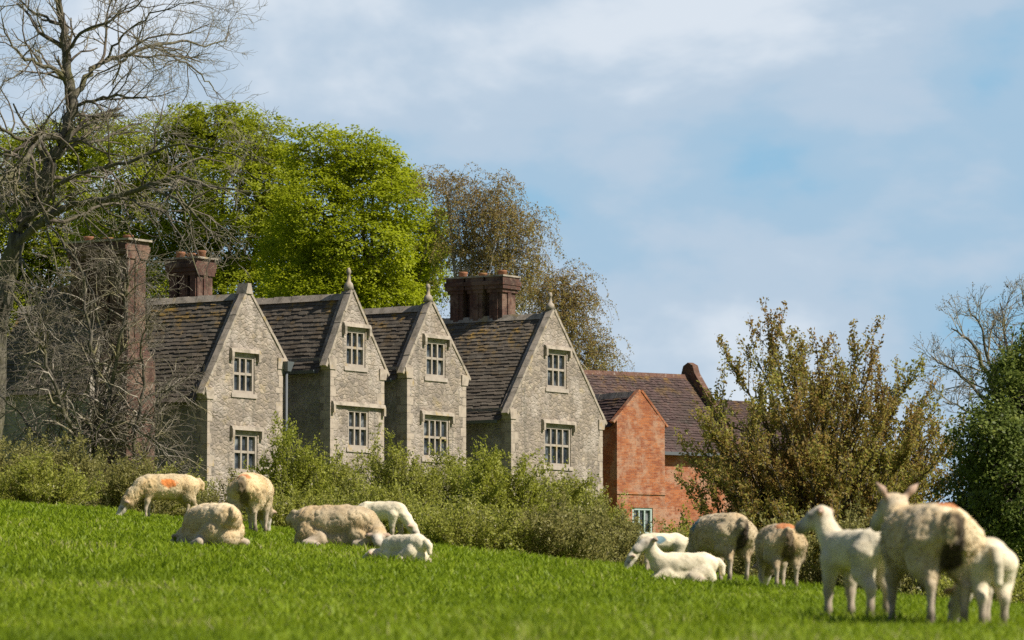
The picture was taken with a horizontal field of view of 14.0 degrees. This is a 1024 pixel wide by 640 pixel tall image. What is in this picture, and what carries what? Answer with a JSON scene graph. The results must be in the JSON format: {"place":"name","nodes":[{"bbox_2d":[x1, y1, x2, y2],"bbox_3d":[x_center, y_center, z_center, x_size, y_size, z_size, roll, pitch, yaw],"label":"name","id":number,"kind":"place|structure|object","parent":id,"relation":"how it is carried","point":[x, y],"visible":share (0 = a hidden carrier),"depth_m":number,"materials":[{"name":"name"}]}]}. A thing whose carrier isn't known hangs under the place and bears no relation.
{"place":"outdoors","nodes":[
{"label":"outdoors","id":0,"kind":"place"},
{"bbox_2d":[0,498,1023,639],"bbox_3d":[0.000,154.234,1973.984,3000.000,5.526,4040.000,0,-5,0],"label":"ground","id":1,"kind":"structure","parent":0,"point":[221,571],"depth_m":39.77,"materials":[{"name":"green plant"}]},
{"bbox_2d":[0,431,57,499],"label":"shrub","id":2,"kind":"object","parent":1,"relation":"on","point":[3,443],"visible":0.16,"depth_m":95.62,"materials":[{"name":"green plant"}]},
{"bbox_2d":[0,446,107,505],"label":"shrub","id":3,"kind":"object","parent":1,"relation":"on","point":[35,484],"visible":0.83,"depth_m":89.83,"materials":[{"name":"green plant"}]},
{"bbox_2d":[2,427,119,503],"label":"shrub","id":4,"kind":"object","parent":1,"relation":"on","point":[86,465],"visible":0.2,"depth_m":97.59,"materials":[{"name":"green plant"}]},
{"bbox_2d":[0,107,131,334],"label":"lime tree","id":5,"kind":"object","parent":1,"relation":"on","point":[69,159],"visible":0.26,"depth_m":224.27,"materials":[{"name":"green plant"}]},
{"bbox_2d":[0,214,233,476],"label":"thorn tree","id":6,"kind":"object","parent":1,"relation":"on","point":[97,435],"visible":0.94,"depth_m":105.81,"materials":[{"name":"grey plant"}]},
{"bbox_2d":[55,441,194,515],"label":"shrub","id":7,"kind":"object","parent":1,"relation":"on","point":[122,480],"visible":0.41,"depth_m":94.42,"materials":[{"name":"green plant"}]},
{"bbox_2d":[0,0,293,471],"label":"ash tree","id":8,"kind":"object","parent":1,"relation":"on","point":[41,187],"visible":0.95,"depth_m":111.67,"materials":[{"name":"grey plant"}]},
{"bbox_2d":[116,473,204,516],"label":"sheep","id":9,"kind":"object","parent":1,"relation":"on","point":[183,489],"visible":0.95,"depth_m":73.69},
{"bbox_2d":[136,456,213,515],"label":"shrub","id":10,"kind":"object","parent":1,"relation":"on","point":[208,483],"visible":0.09,"depth_m":96.64,"materials":[{"name":"green plant"}]},
{"bbox_2d":[57,99,317,298],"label":"lime tree","id":11,"kind":"object","parent":1,"relation":"on","point":[232,272],"visible":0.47,"depth_m":213.63,"materials":[{"name":"green plant"}]},
{"bbox_2d":[170,502,249,548],"bbox_3d":[-4.190,2.880,57.402,0.857,0.749,1.774,3,-5,-32],"label":"sheep","id":12,"kind":"object","parent":1,"relation":"on","point":[203,523],"visible":0.69,"depth_m":56.87},
{"bbox_2d":[179,467,246,517],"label":"shrub","id":13,"kind":"object","parent":1,"relation":"on","point":[211,497],"visible":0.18,"depth_m":94.19,"materials":[{"name":"green plant"}]},
{"bbox_2d":[226,472,276,531],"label":"sheep","id":14,"kind":"object","parent":1,"relation":"on","point":[252,493],"visible":0.98,"depth_m":67.59},
{"bbox_2d":[234,411,345,521],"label":"shrub","id":15,"kind":"object","parent":1,"relation":"on","point":[299,474],"visible":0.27,"depth_m":91.43,"materials":[{"name":"green plant"}]},
{"bbox_2d":[241,476,339,527],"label":"shrub","id":16,"kind":"object","parent":1,"relation":"on","point":[284,509],"visible":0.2,"depth_m":85.34,"materials":[{"name":"green plant"}]},
{"bbox_2d":[2,235,606,502],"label":"manor house","id":17,"kind":"structure","parent":1,"relation":"on","point":[347,370],"depth_m":154.71,"materials":[{"name":"stone"}]},
{"bbox_2d":[229,347,260,398],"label":"window","id":18,"kind":"structure","parent":17,"relation":"in","point":[243,366],"depth_m":148.77,"materials":[{"name":"stone"}]},
{"bbox_2d":[230,425,263,475],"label":"window","id":19,"kind":"structure","parent":17,"relation":"in","point":[245,445],"depth_m":148.66,"materials":[{"name":"stone"}]},
{"bbox_2d":[342,322,371,371],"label":"window","id":20,"kind":"structure","parent":17,"relation":"in","point":[355,340],"depth_m":154.43,"materials":[{"name":"stone"}]},
{"bbox_2d":[331,400,385,452],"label":"window","id":21,"kind":"structure","parent":17,"relation":"in","point":[357,419],"depth_m":154.36,"materials":[{"name":"stone"}]},
{"bbox_2d":[423,333,451,381],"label":"window","id":22,"kind":"structure","parent":17,"relation":"in","point":[435,351],"depth_m":158.71,"materials":[{"name":"stone"}]},
{"bbox_2d":[420,410,454,462],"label":"window","id":23,"kind":"structure","parent":17,"relation":"in","point":[433,428],"depth_m":158.40,"materials":[{"name":"stone"}]},
{"bbox_2d":[544,344,571,392],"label":"window","id":24,"kind":"structure","parent":17,"relation":"in","point":[556,362],"depth_m":165.64,"materials":[{"name":"stone"}]},
{"bbox_2d":[541,419,576,470],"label":"window","id":25,"kind":"structure","parent":17,"relation":"in","point":[556,439],"depth_m":165.36,"materials":[{"name":"stone"}]},
{"bbox_2d":[285,504,391,547],"bbox_3d":[-2.495,3.045,60.375,1.726,0.779,0.897,-1,-5,18],"label":"sheep","id":26,"kind":"object","parent":1,"relation":"on","point":[344,523],"visible":0.72,"depth_m":60.14},
{"bbox_2d":[311,439,372,500],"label":"shrub","id":27,"kind":"object","parent":1,"relation":"on","point":[347,470],"visible":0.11,"depth_m":94.28,"materials":[{"name":"green plant"}]},
{"bbox_2d":[248,119,456,308],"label":"lime tree","id":28,"kind":"object","parent":1,"relation":"on","point":[322,260],"visible":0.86,"depth_m":202.99,"materials":[{"name":"green plant"}]},
{"bbox_2d":[315,466,445,535],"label":"shrub","id":29,"kind":"object","parent":1,"relation":"on","point":[407,502],"visible":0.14,"depth_m":83.33,"materials":[{"name":"green plant"}]},
{"bbox_2d":[324,419,453,512],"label":"shrub","id":30,"kind":"object","parent":1,"relation":"on","point":[388,472],"visible":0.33,"depth_m":91.53,"materials":[{"name":"green plant"}]},
{"bbox_2d":[358,501,419,534],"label":"lamb","id":31,"kind":"object","parent":1,"relation":"on","point":[398,515],"visible":0.58,"depth_m":67.07},
{"bbox_2d":[363,533,432,562],"bbox_3d":[-1.378,2.876,51.880,0.540,0.432,1.158,4,-6,-42],"label":"lamb","id":32,"kind":"object","parent":1,"relation":"on","point":[416,545],"visible":0.57,"depth_m":51.62},
{"bbox_2d":[408,437,507,518],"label":"shrub","id":33,"kind":"object","parent":1,"relation":"on","point":[448,464],"visible":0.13,"depth_m":94.51,"materials":[{"name":"green plant"}]},
{"bbox_2d":[403,489,550,553],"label":"shrub","id":34,"kind":"object","parent":1,"relation":"on","point":[469,527],"visible":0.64,"depth_m":79.00,"materials":[{"name":"green plant"}]},
{"bbox_2d":[400,162,564,315],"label":"birch tree","id":35,"kind":"object","parent":1,"relation":"on","point":[485,254],"visible":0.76,"depth_m":192.45,"materials":[{"name":"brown plant"}]},
{"bbox_2d":[439,435,569,546],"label":"shrub","id":36,"kind":"object","parent":1,"relation":"on","point":[489,483],"visible":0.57,"depth_m":89.37,"materials":[{"name":"green plant"}]},
{"bbox_2d":[510,454,613,516],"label":"shrub","id":37,"kind":"object","parent":1,"relation":"on","point":[576,487],"visible":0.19,"depth_m":91.00,"materials":[{"name":"green plant"}]},
{"bbox_2d":[508,489,633,562],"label":"shrub","id":38,"kind":"object","parent":1,"relation":"on","point":[562,539],"visible":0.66,"depth_m":79.00,"materials":[{"name":"green plant"}]},
{"bbox_2d":[515,257,634,384],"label":"birch tree","id":39,"kind":"object","parent":1,"relation":"on","point":[567,300],"visible":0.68,"depth_m":186.19,"materials":[{"name":"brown plant"}]},
{"bbox_2d":[547,479,633,558],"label":"shrub","id":40,"kind":"object","parent":1,"relation":"on","point":[588,501],"visible":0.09,"depth_m":87.28,"materials":[{"name":"green plant"}]},
{"bbox_2d":[568,496,661,562],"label":"shrub","id":41,"kind":"object","parent":1,"relation":"on","point":[625,529],"visible":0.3,"depth_m":83.21,"materials":[{"name":"green plant"}]},
{"bbox_2d":[617,522,687,565],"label":"shrub","id":42,"kind":"object","parent":1,"relation":"on","point":[640,559],"visible":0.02,"depth_m":81.39,"materials":[{"name":"green plant"}]},
{"bbox_2d":[624,533,688,569],"bbox_3d":[1.949,3.126,55.763,0.994,0.570,0.340,1,-5,-17],"label":"lamb","id":43,"kind":"object","parent":1,"relation":"on","point":[673,542],"visible":0.52,"depth_m":55.70},
{"bbox_2d":[659,500,694,537],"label":"shrub","id":44,"kind":"object","parent":1,"relation":"on","point":[685,520],"visible":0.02,"depth_m":89.63,"materials":[{"name":"green plant"}]},
{"bbox_2d":[632,536,725,581],"bbox_3d":[1.928,2.800,48.171,1.118,0.606,0.540,1,-5,-10],"label":"lamb","id":45,"kind":"object","parent":1,"relation":"on","point":[703,565],"visible":0.74,"depth_m":48.05},
{"bbox_2d":[584,363,831,533],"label":"brick house","id":46,"kind":"structure","parent":1,"relation":"on","point":[645,414],"depth_m":180.31,"materials":[{"name":"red brick"}]},
{"bbox_2d":[632,508,651,533],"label":"window","id":47,"kind":"structure","parent":46,"relation":"in","point":[644,514],"depth_m":176.11,"materials":[{"name":"grey paint"}]},
{"bbox_2d":[687,512,757,581],"bbox_3d":[2.505,2.787,50.833,0.602,0.896,1.713,2,-5,-23],"label":"sheep","id":48,"kind":"object","parent":1,"relation":"on","point":[724,536],"visible":0.9,"depth_m":50.32},
{"bbox_2d":[684,509,774,578],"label":"shrub","id":49,"kind":"object","parent":1,"relation":"on","point":[738,565],"visible":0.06,"depth_m":77.09,"materials":[{"name":"green plant"}]},
{"bbox_2d":[752,523,808,586],"bbox_3d":[2.993,2.679,47.126,0.540,0.792,1.499,1,-5,-9],"label":"sheep","id":50,"kind":"object","parent":1,"relation":"on","point":[780,546],"visible":0.98,"depth_m":46.63},
{"bbox_2d":[738,491,878,589],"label":"shrub","id":51,"kind":"object","parent":1,"relation":"on","point":[806,574],"visible":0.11,"depth_m":75.25,"materials":[{"name":"green plant"}]},
{"bbox_2d":[671,297,971,579],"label":"cherry tree","id":52,"kind":"object","parent":1,"relation":"on","point":[810,474],"visible":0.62,"depth_m":95.16,"materials":[{"name":"green plant"}]},
{"bbox_2d":[794,505,888,616],"bbox_3d":[2.337,1.653,28.523,0.382,0.806,1.025,2,-5,-26],"label":"lamb","id":53,"kind":"object","parent":1,"relation":"on","point":[853,558],"visible":0.82,"depth_m":28.52},
{"bbox_2d":[837,498,946,595],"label":"shrub","id":54,"kind":"object","parent":1,"relation":"on","point":[907,583],"visible":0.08,"depth_m":73.31,"materials":[{"name":"green plant"}]},
{"bbox_2d":[870,482,985,625],"bbox_3d":[2.656,1.515,26.990,0.558,0.966,1.560,1,-5,-12],"label":"sheep","id":55,"kind":"object","parent":1,"relation":"on","point":[926,545],"visible":0.98,"depth_m":26.49},
{"bbox_2d":[909,274,1023,429],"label":"leafless tree","id":56,"kind":"object","parent":1,"relation":"on","point":[996,318],"visible":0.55,"depth_m":130.56,"materials":[{"name":"grey plant"}]},
{"bbox_2d":[910,548,1023,603],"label":"shrub","id":57,"kind":"object","parent":1,"relation":"on","point":[1017,595],"visible":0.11,"depth_m":65.15,"materials":[{"name":"green plant"}]},
{"bbox_2d":[927,323,1023,593],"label":"evergreen tree","id":58,"kind":"object","parent":1,"relation":"on","point":[995,476],"visible":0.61,"depth_m":86.66,"materials":[{"name":"green plant"}]},
{"bbox_2d":[943,537,1018,624],"bbox_3d":[3.019,1.700,26.849,0.359,0.602,1.028,1,-5,-7],"label":"lamb","id":59,"kind":"object","parent":1,"relation":"on","point":[994,565],"visible":0.79,"depth_m":26.49},
{"bbox_2d":[0,0,1023,592],"label":"sky","id":60,"kind":"structure","parent":0,"point":[840,162],"materials":[{"name":"blue"}]}
]}

